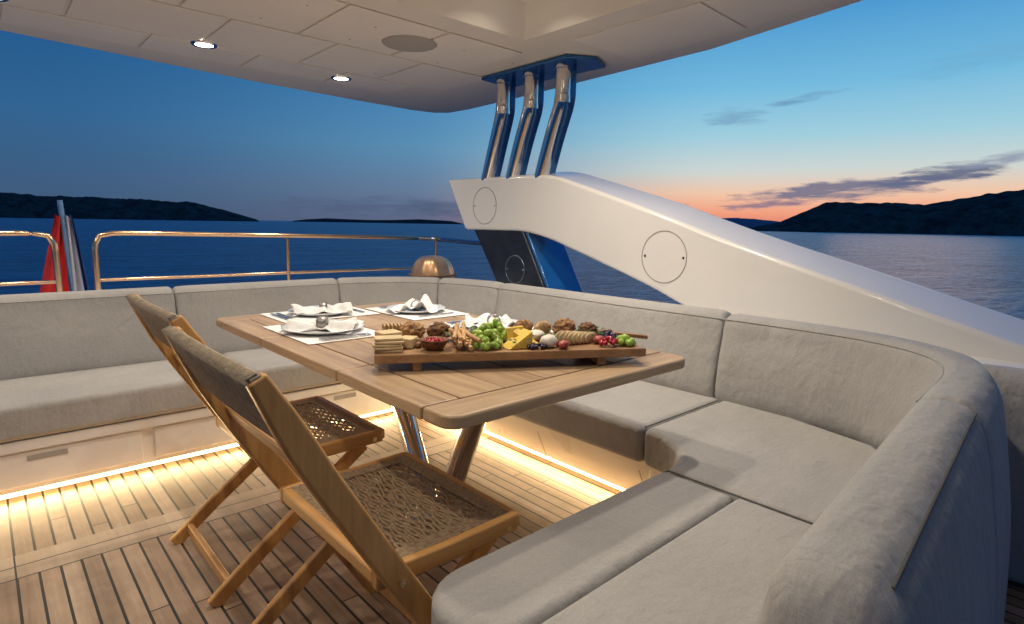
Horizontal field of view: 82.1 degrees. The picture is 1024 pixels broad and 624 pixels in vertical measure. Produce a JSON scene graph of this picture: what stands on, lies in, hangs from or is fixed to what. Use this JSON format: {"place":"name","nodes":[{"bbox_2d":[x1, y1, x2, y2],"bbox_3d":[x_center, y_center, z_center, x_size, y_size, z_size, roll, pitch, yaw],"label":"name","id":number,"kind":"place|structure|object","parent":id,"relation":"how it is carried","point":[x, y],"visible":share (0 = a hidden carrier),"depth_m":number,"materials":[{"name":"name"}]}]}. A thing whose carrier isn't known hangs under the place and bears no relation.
{"place":"outdoors","nodes":[
{"label":"outdoors","id":0,"kind":"place"},
{"bbox_2d":[0,192,259,221],"bbox_3d":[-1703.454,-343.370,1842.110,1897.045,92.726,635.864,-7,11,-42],"label":"hill","id":1,"kind":"structure","parent":0,"point":[14,205],"depth_m":1981.46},
{"bbox_2d":[291,218,461,223],"bbox_3d":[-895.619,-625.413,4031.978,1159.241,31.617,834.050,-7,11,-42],"label":"island","id":2,"kind":"structure","parent":0,"point":[416,221],"depth_m":3956.72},
{"bbox_2d":[0,411,1023,623],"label":"yacht deck","id":3,"kind":"structure","parent":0,"point":[104,550],"depth_m":2.21,"materials":[{"name":"brown wood"}]},
{"bbox_2d":[125,293,384,607],"bbox_3d":[-0.902,0.413,2.118,0.689,0.951,0.622,-7,11,-42],"label":"folding chair","id":4,"kind":"object","parent":3,"relation":"on","point":[357,437],"visible":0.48,"depth_m":2.09,"materials":[{"name":"brown wood"}]},
{"bbox_2d":[161,325,519,623],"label":"folding chair","id":5,"kind":"object","parent":3,"relation":"on","point":[258,415],"visible":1,"depth_m":1.43,"materials":[{"name":"brown wood"}]},
{"bbox_2d":[216,302,684,534],"bbox_3d":[-0.376,0.471,2.395,1.020,0.769,1.805,-7,11,-42],"label":"teak dining table","id":6,"kind":"object","parent":3,"relation":"on","point":[468,399],"visible":0.48,"depth_m":1.79,"materials":[{"name":"wood"}]},
{"bbox_2d":[263,316,374,344],"bbox_3d":[-0.758,0.046,2.374,0.355,0.060,0.460,-7,11,-42],"label":"place setting","id":7,"kind":"object","parent":6,"relation":"on","point":[321,329],"visible":1,"depth_m":2.31,"materials":[{"name":"fabric"}]},
{"bbox_2d":[260,301,380,322],"bbox_3d":[-0.913,-0.020,2.802,0.460,0.060,0.320,-7,11,-42],"label":"place setting","id":8,"kind":"object","parent":6,"relation":"on","point":[337,310],"visible":0.98,"depth_m":2.76,"materials":[{"name":"fabric"}]},
{"bbox_2d":[365,294,467,320],"bbox_3d":[-0.473,-0.040,2.936,0.344,0.073,0.460,-7,11,-42],"label":"place setting","id":9,"kind":"object","parent":6,"relation":"on","point":[424,307],"visible":1,"depth_m":2.85,"materials":[{"name":"fabric"}]},
{"bbox_2d":[431,313,552,332],"bbox_3d":[-0.081,0.038,2.502,0.326,0.060,0.460,-7,11,-42],"label":"place setting","id":10,"kind":"object","parent":6,"relation":"on","point":[505,320],"visible":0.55,"depth_m":2.54,"materials":[{"name":"fabric"}]},
{"bbox_2d":[374,338,645,370],"bbox_3d":[-0.011,0.130,1.928,0.850,0.053,0.256,-1,9,-11],"label":"serving board","id":11,"kind":"object","parent":6,"relation":"on","point":[595,353],"visible":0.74,"depth_m":1.81,"materials":[{"name":"brown wood"}]},
{"bbox_2d":[374,349,402,352],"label":"cheese slice","id":12,"kind":"object","parent":11,"relation":"on","point":[389,351],"visible":0.51,"depth_m":1.76,"materials":[{"name":"beige food"}]},
{"bbox_2d":[374,344,402,350],"bbox_3d":[-0.376,0.107,1.784,0.085,0.008,0.055,-1,9,-16],"label":"cheese slice","id":13,"kind":"object","parent":12,"relation":"on","point":[389,348],"visible":0.64,"depth_m":1.76,"materials":[{"name":"beige food"}]},
{"bbox_2d":[372,342,400,347],"bbox_3d":[-0.381,0.098,1.782,0.085,0.008,0.055,-1,9,-16],"label":"cheese slice","id":14,"kind":"object","parent":13,"relation":"on","point":[384,345],"visible":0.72,"depth_m":1.76,"materials":[{"name":"beige food"}]},
{"bbox_2d":[375,340,403,344],"bbox_3d":[-0.372,0.089,1.783,0.085,0.008,0.055,-1,9,-13],"label":"cheese slice","id":15,"kind":"object","parent":14,"relation":"on","point":[389,342],"visible":0.63,"depth_m":1.76,"materials":[{"name":"beige food"}]},
{"bbox_2d":[374,335,403,340],"bbox_3d":[-0.375,0.079,1.787,0.085,0.008,0.055,-2,9,-18],"label":"cheese slice","id":16,"kind":"object","parent":15,"relation":"on","point":[389,338],"visible":1,"depth_m":1.77,"materials":[{"name":"beige food"}]},
{"bbox_2d":[374,329,401,335],"bbox_3d":[-0.395,0.083,1.878,0.072,0.044,0.062,-7,11,-42],"label":"cheese block","id":17,"kind":"object","parent":16,"relation":"on","point":[387,332],"depth_m":1.86,"materials":[{"name":"beige food"}]},
{"bbox_2d":[402,335,417,348],"bbox_3d":[-0.328,0.094,1.852,0.050,0.031,0.060,3,9,11],"label":"cheese block","id":18,"kind":"object","parent":11,"relation":"on","point":[409,342],"depth_m":1.82,"materials":[{"name":"beige food"}]},
{"bbox_2d":[398,321,425,337],"bbox_3d":[-0.330,0.064,1.935,0.098,0.070,0.075,-7,11,-42],"label":"seeded bread roll","id":19,"kind":"object","parent":11,"relation":"on","point":[410,328],"visible":0.69,"depth_m":1.91,"materials":[{"name":"brown food"}]},
{"bbox_2d":[415,338,423,347],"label":"walnuts","id":20,"kind":"object","parent":11,"relation":"on","point":[418,343],"visible":0.31,"depth_m":1.84,"materials":[{"name":"brown food"}]},
{"bbox_2d":[419,336,448,349],"bbox_3d":[-0.240,0.098,1.819,0.092,0.030,0.092,-7,11,-42],"label":"dip bowl","id":21,"kind":"object","parent":11,"relation":"on","point":[438,345],"visible":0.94,"depth_m":1.79,"materials":[{"name":"brown wood"}]},
{"bbox_2d":[424,336,445,341],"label":"pomegranate seeds","id":22,"kind":"object","parent":21,"relation":"in","point":[433,339],"visible":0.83,"depth_m":1.81,"materials":[{"name":"red food"}]},
{"bbox_2d":[426,321,449,335],"bbox_3d":[-0.244,0.065,1.962,0.091,0.068,0.072,-7,11,-42],"label":"seeded bread roll","id":23,"kind":"object","parent":11,"relation":"on","point":[435,328],"visible":0.69,"depth_m":1.94,"materials":[{"name":"brown food"}]},
{"bbox_2d":[442,326,471,341],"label":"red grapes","id":24,"kind":"object","parent":11,"relation":"on","point":[445,335],"visible":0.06,"depth_m":1.94,"materials":[{"name":"red food"}]},
{"bbox_2d":[448,321,481,350],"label":"breadsticks","id":25,"kind":"object","parent":11,"relation":"on","point":[461,336],"visible":1,"depth_m":1.82,"materials":[{"name":"beige food"}]},
{"bbox_2d":[470,323,502,350],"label":"green grapes","id":26,"kind":"object","parent":11,"relation":"on","point":[486,335],"visible":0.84,"depth_m":1.83,"materials":[{"name":"green food"}]},
{"bbox_2d":[486,318,506,340],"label":"green grapes","id":27,"kind":"object","parent":11,"relation":"on","point":[496,323],"visible":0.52,"depth_m":1.95,"materials":[{"name":"green food"}]},
{"bbox_2d":[506,326,523,340],"bbox_3d":[0.011,0.074,1.966,0.076,0.049,0.023,-6,11,-39],"label":"yellow cheese slice","id":28,"kind":"object","parent":11,"relation":"on","point":[509,333],"visible":0.5,"depth_m":1.95,"materials":[{"name":"yellow food"}]},
{"bbox_2d":[502,328,532,349],"bbox_3d":[0.015,0.086,1.873,0.084,0.053,0.060,-4,10,-28],"label":"yellow cheese wedge","id":29,"kind":"object","parent":11,"relation":"on","point":[522,341],"visible":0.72,"depth_m":1.86,"materials":[{"name":"yellow food"}]},
{"bbox_2d":[513,319,532,329],"bbox_3d":[0.040,0.053,2.034,0.098,0.056,0.033,-7,11,-42],"label":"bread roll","id":30,"kind":"object","parent":11,"relation":"on","point":[526,324],"visible":0.42,"depth_m":2.02,"materials":[{"name":"brown food"}]},
{"bbox_2d":[442,326,606,342],"bbox_3d":[0.043,0.069,1.927,0.558,0.051,0.225,1,8,0],"label":"herb garnish","id":31,"kind":"object","parent":11,"relation":"on","point":[471,327],"visible":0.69,"depth_m":1.96,"materials":[{"name":"green plant"}]},
{"bbox_2d":[513,328,537,342],"bbox_3d":[0.048,0.084,1.905,0.079,0.048,0.055,4,9,20],"label":"yellow cheese wedge","id":32,"kind":"object","parent":11,"relation":"on","point":[515,333],"visible":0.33,"depth_m":1.90,"materials":[{"name":"yellow food"}]},
{"bbox_2d":[527,342,546,349],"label":"blackberries","id":33,"kind":"object","parent":11,"relation":"on","point":[533,345],"visible":1,"depth_m":1.84,"materials":[{"name":"black food"}]},
{"bbox_2d":[530,330,544,340],"bbox_3d":[0.076,0.079,1.992,0.082,0.036,0.061,-7,11,-42],"label":"soft cheese","id":34,"kind":"object","parent":11,"relation":"on","point":[537,334],"visible":0.51,"depth_m":1.97,"materials":[{"name":"white food"}]},
{"bbox_2d":[533,321,550,332],"bbox_3d":[0.107,0.057,2.047,0.085,0.053,0.028,-7,11,-42],"label":"bread slice","id":35,"kind":"object","parent":11,"relation":"on","point":[543,326],"visible":0.69,"depth_m":2.03,"materials":[{"name":"beige food"}]},
{"bbox_2d":[540,334,557,347],"bbox_3d":[0.117,0.093,1.881,0.059,0.044,0.054,-7,11,-42],"label":"mozzarella ball","id":36,"kind":"object","parent":11,"relation":"on","point":[549,340],"visible":0.92,"depth_m":1.86,"materials":[{"name":"white food"}]},
{"bbox_2d":[555,330,563,345],"bbox_3d":[0.159,0.085,1.912,0.010,0.052,0.089,8,11,38],"label":"pear slice","id":37,"kind":"object","parent":11,"relation":"on","point":[557,335],"visible":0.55,"depth_m":1.89,"materials":[{"name":"beige food"}]},
{"bbox_2d":[558,330,567,342],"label":"pear slice","id":38,"kind":"object","parent":11,"relation":"on","point":[560,338],"visible":0.42,"depth_m":1.90,"materials":[{"name":"beige food"}]},
{"bbox_2d":[558,340,568,348],"bbox_3d":[0.164,0.103,1.864,0.040,0.026,0.032,-7,11,-42],"label":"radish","id":39,"kind":"object","parent":11,"relation":"on","point":[563,344],"visible":1,"depth_m":1.85,"materials":[{"name":"red food"}]},
{"bbox_2d":[552,318,575,333],"bbox_3d":[0.180,0.056,2.036,0.097,0.070,0.077,-7,11,-42],"label":"seeded bread roll","id":40,"kind":"object","parent":11,"relation":"on","point":[565,324],"visible":0.73,"depth_m":2.01,"materials":[{"name":"brown food"}]},
{"bbox_2d":[562,331,573,340],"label":"pear slice","id":41,"kind":"object","parent":11,"relation":"on","point":[565,336],"visible":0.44,"depth_m":1.91,"materials":[{"name":"beige food"}]},
{"bbox_2d":[567,331,577,344],"bbox_3d":[0.205,0.086,1.936,0.010,0.046,0.088,7,11,36],"label":"pear slice","id":42,"kind":"object","parent":11,"relation":"on","point":[569,337],"visible":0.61,"depth_m":1.91,"materials":[{"name":"beige food"}]},
{"bbox_2d":[571,331,580,343],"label":"pear slice","id":43,"kind":"object","parent":11,"relation":"on","point":[574,336],"visible":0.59,"depth_m":1.92,"materials":[{"name":"beige food"}]},
{"bbox_2d":[576,331,585,343],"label":"pear slice","id":44,"kind":"object","parent":11,"relation":"on","point":[578,337],"visible":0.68,"depth_m":1.93,"materials":[{"name":"beige food"}]},
{"bbox_2d":[580,332,588,342],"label":"pear slice","id":45,"kind":"object","parent":11,"relation":"on","point":[582,338],"visible":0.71,"depth_m":1.94,"materials":[{"name":"beige food"}]},
{"bbox_2d":[579,322,597,332],"bbox_3d":[0.260,0.062,2.036,0.078,0.061,0.061,-7,11,-42],"label":"seeded bread roll","id":46,"kind":"object","parent":11,"relation":"on","point":[590,326],"visible":0.59,"depth_m":2.02,"materials":[{"name":"brown food"}]},
{"bbox_2d":[584,332,596,342],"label":"pear slice","id":47,"kind":"object","parent":11,"relation":"on","point":[589,337],"visible":0.86,"depth_m":1.96,"materials":[{"name":"beige food"}]},
{"bbox_2d":[593,335,603,343],"bbox_3d":[0.288,0.091,1.954,0.045,0.028,0.034,-7,11,-42],"label":"fig half","id":48,"kind":"object","parent":11,"relation":"on","point":[597,338],"visible":0.7,"depth_m":1.94,"materials":[{"name":"red food"}]},
{"bbox_2d":[597,329,617,334],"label":"blackberries","id":49,"kind":"object","parent":11,"relation":"on","point":[600,330],"visible":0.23,"depth_m":2.06,"materials":[{"name":"food"}]},
{"bbox_2d":[599,329,617,337],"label":"blackberries","id":50,"kind":"object","parent":11,"relation":"on","point":[609,333],"visible":0.52,"depth_m":1.99,"materials":[{"name":"black food"}]},
{"bbox_2d":[599,336,617,345],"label":"raspberries","id":51,"kind":"object","parent":11,"relation":"on","point":[606,340],"visible":1,"depth_m":1.90,"materials":[{"name":"red food"}]},
{"bbox_2d":[616,334,635,346],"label":"green grapes","id":52,"kind":"object","parent":11,"relation":"on","point":[627,340],"visible":1,"depth_m":1.92,"materials":[{"name":"green food"}]},
{"bbox_2d":[617,332,647,338],"bbox_3d":[0.367,0.080,2.074,0.220,0.020,0.024,2,9,10],"label":"cheese knife","id":53,"kind":"object","parent":11,"relation":"on","point":[640,336],"visible":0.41,"depth_m":2.05,"materials":[{"name":"brown wood"}]},
{"bbox_2d":[0,277,1023,623],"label":"shaped sofa","id":54,"kind":"object","parent":3,"relation":"on","point":[768,471],"visible":0.77,"depth_m":2.06,"materials":[{"name":"fabric"}]},
{"bbox_2d":[483,430,625,490],"bbox_3d":[0.131,0.726,3.015,0.012,0.012,1.940,-7,11,-42],"label":"led strip light","id":55,"kind":"object","parent":54,"relation":"attached to","point":[564,465],"visible":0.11,"depth_m":2.90,"materials":[{"name":"white plastic"}]},
{"bbox_2d":[0,218,1023,319],"bbox_3d":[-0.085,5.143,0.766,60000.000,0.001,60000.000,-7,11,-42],"label":"sea","id":56,"kind":"structure","parent":0,"point":[986,271],"depth_m":95.73,"materials":[{"name":"liquid"}]},
{"bbox_2d":[967,355,1023,368],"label":"yacht hull","id":57,"kind":"object","parent":56,"relation":"on","point":[981,360],"depth_m":2.19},
{"bbox_2d":[40,200,88,292],"bbox_3d":[-3.021,-0.364,3.936,0.305,0.761,0.070,-7,11,-42],"label":"ensign flag","id":58,"kind":"object","parent":57,"relation":"on","point":[64,234],"visible":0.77,"depth_m":3.95,"materials":[{"name":"red fabric"}]},
{"bbox_2d":[0,409,392,499],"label":"led strip light","id":59,"kind":"object","parent":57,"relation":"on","point":[116,471],"depth_m":2.74,"materials":[{"name":"white plastic"}]},
{"bbox_2d":[0,230,480,291],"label":"stern guard rail","id":60,"kind":"object","parent":57,"relation":"on","point":[57,281],"visible":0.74,"depth_m":4.15,"materials":[{"name":"metal"}]},
{"bbox_2d":[0,0,862,112],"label":"hardtop roof","id":61,"kind":"structure","parent":57,"relation":"on","point":[299,45],"depth_m":3.32,"materials":[{"name":"white paint"}]},
{"bbox_2d":[190,40,217,48],"bbox_3d":[-1.851,-1.607,3.533,0.150,0.012,0.150,-7,11,-42],"label":"ceiling downlight","id":62,"kind":"object","parent":61,"relation":"attached to","point":[203,44],"visible":1,"depth_m":3.52,"materials":[{"name":"glass"}]},
{"bbox_2d":[331,75,351,81],"bbox_3d":[-1.253,-1.713,4.311,0.150,0.012,0.150,-7,11,-42],"label":"ceiling downlight","id":63,"kind":"object","parent":61,"relation":"attached to","point":[340,78],"visible":1,"depth_m":4.30,"materials":[{"name":"glass"}]},
{"bbox_2d":[381,35,436,51],"bbox_3d":[-0.602,-1.579,3.453,0.330,0.018,0.330,-7,11,-42],"label":"ceiling speaker","id":64,"kind":"object","parent":61,"relation":"on","point":[409,43],"visible":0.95,"depth_m":3.43},
{"bbox_2d":[705,0,834,26],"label":"ceiling panel","id":65,"kind":"object","parent":61,"relation":"attached to","point":[750,13],"visible":1,"depth_m":2.81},
{"bbox_2d":[409,256,456,278],"bbox_3d":[-0.688,-0.340,5.123,0.428,0.300,0.416,-7,11,-42],"label":"dome lamp","id":66,"kind":"object","parent":57,"relation":"on","point":[440,267],"visible":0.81,"depth_m":4.99,"materials":[{"name":"gold metal"}]},
{"bbox_2d":[0,0,1023,223],"label":"sky","id":67,"kind":"structure","parent":0,"point":[865,101],"materials":[{"name":"blue"}]},
{"bbox_2d":[449,54,1023,362],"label":"hardtop support arch","id":68,"kind":"structure","parent":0,"point":[522,223],"depth_m":3.35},
{"bbox_2d":[722,218,777,227],"bbox_3d":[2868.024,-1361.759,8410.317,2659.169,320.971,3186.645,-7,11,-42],"label":"hill","id":69,"kind":"structure","parent":0,"point":[745,222],"depth_m":7869.60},
{"bbox_2d":[749,189,1023,235],"bbox_3d":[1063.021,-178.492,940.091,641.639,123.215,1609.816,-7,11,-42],"label":"hill","id":70,"kind":"structure","parent":0,"point":[996,214],"depth_m":1075.30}
]}

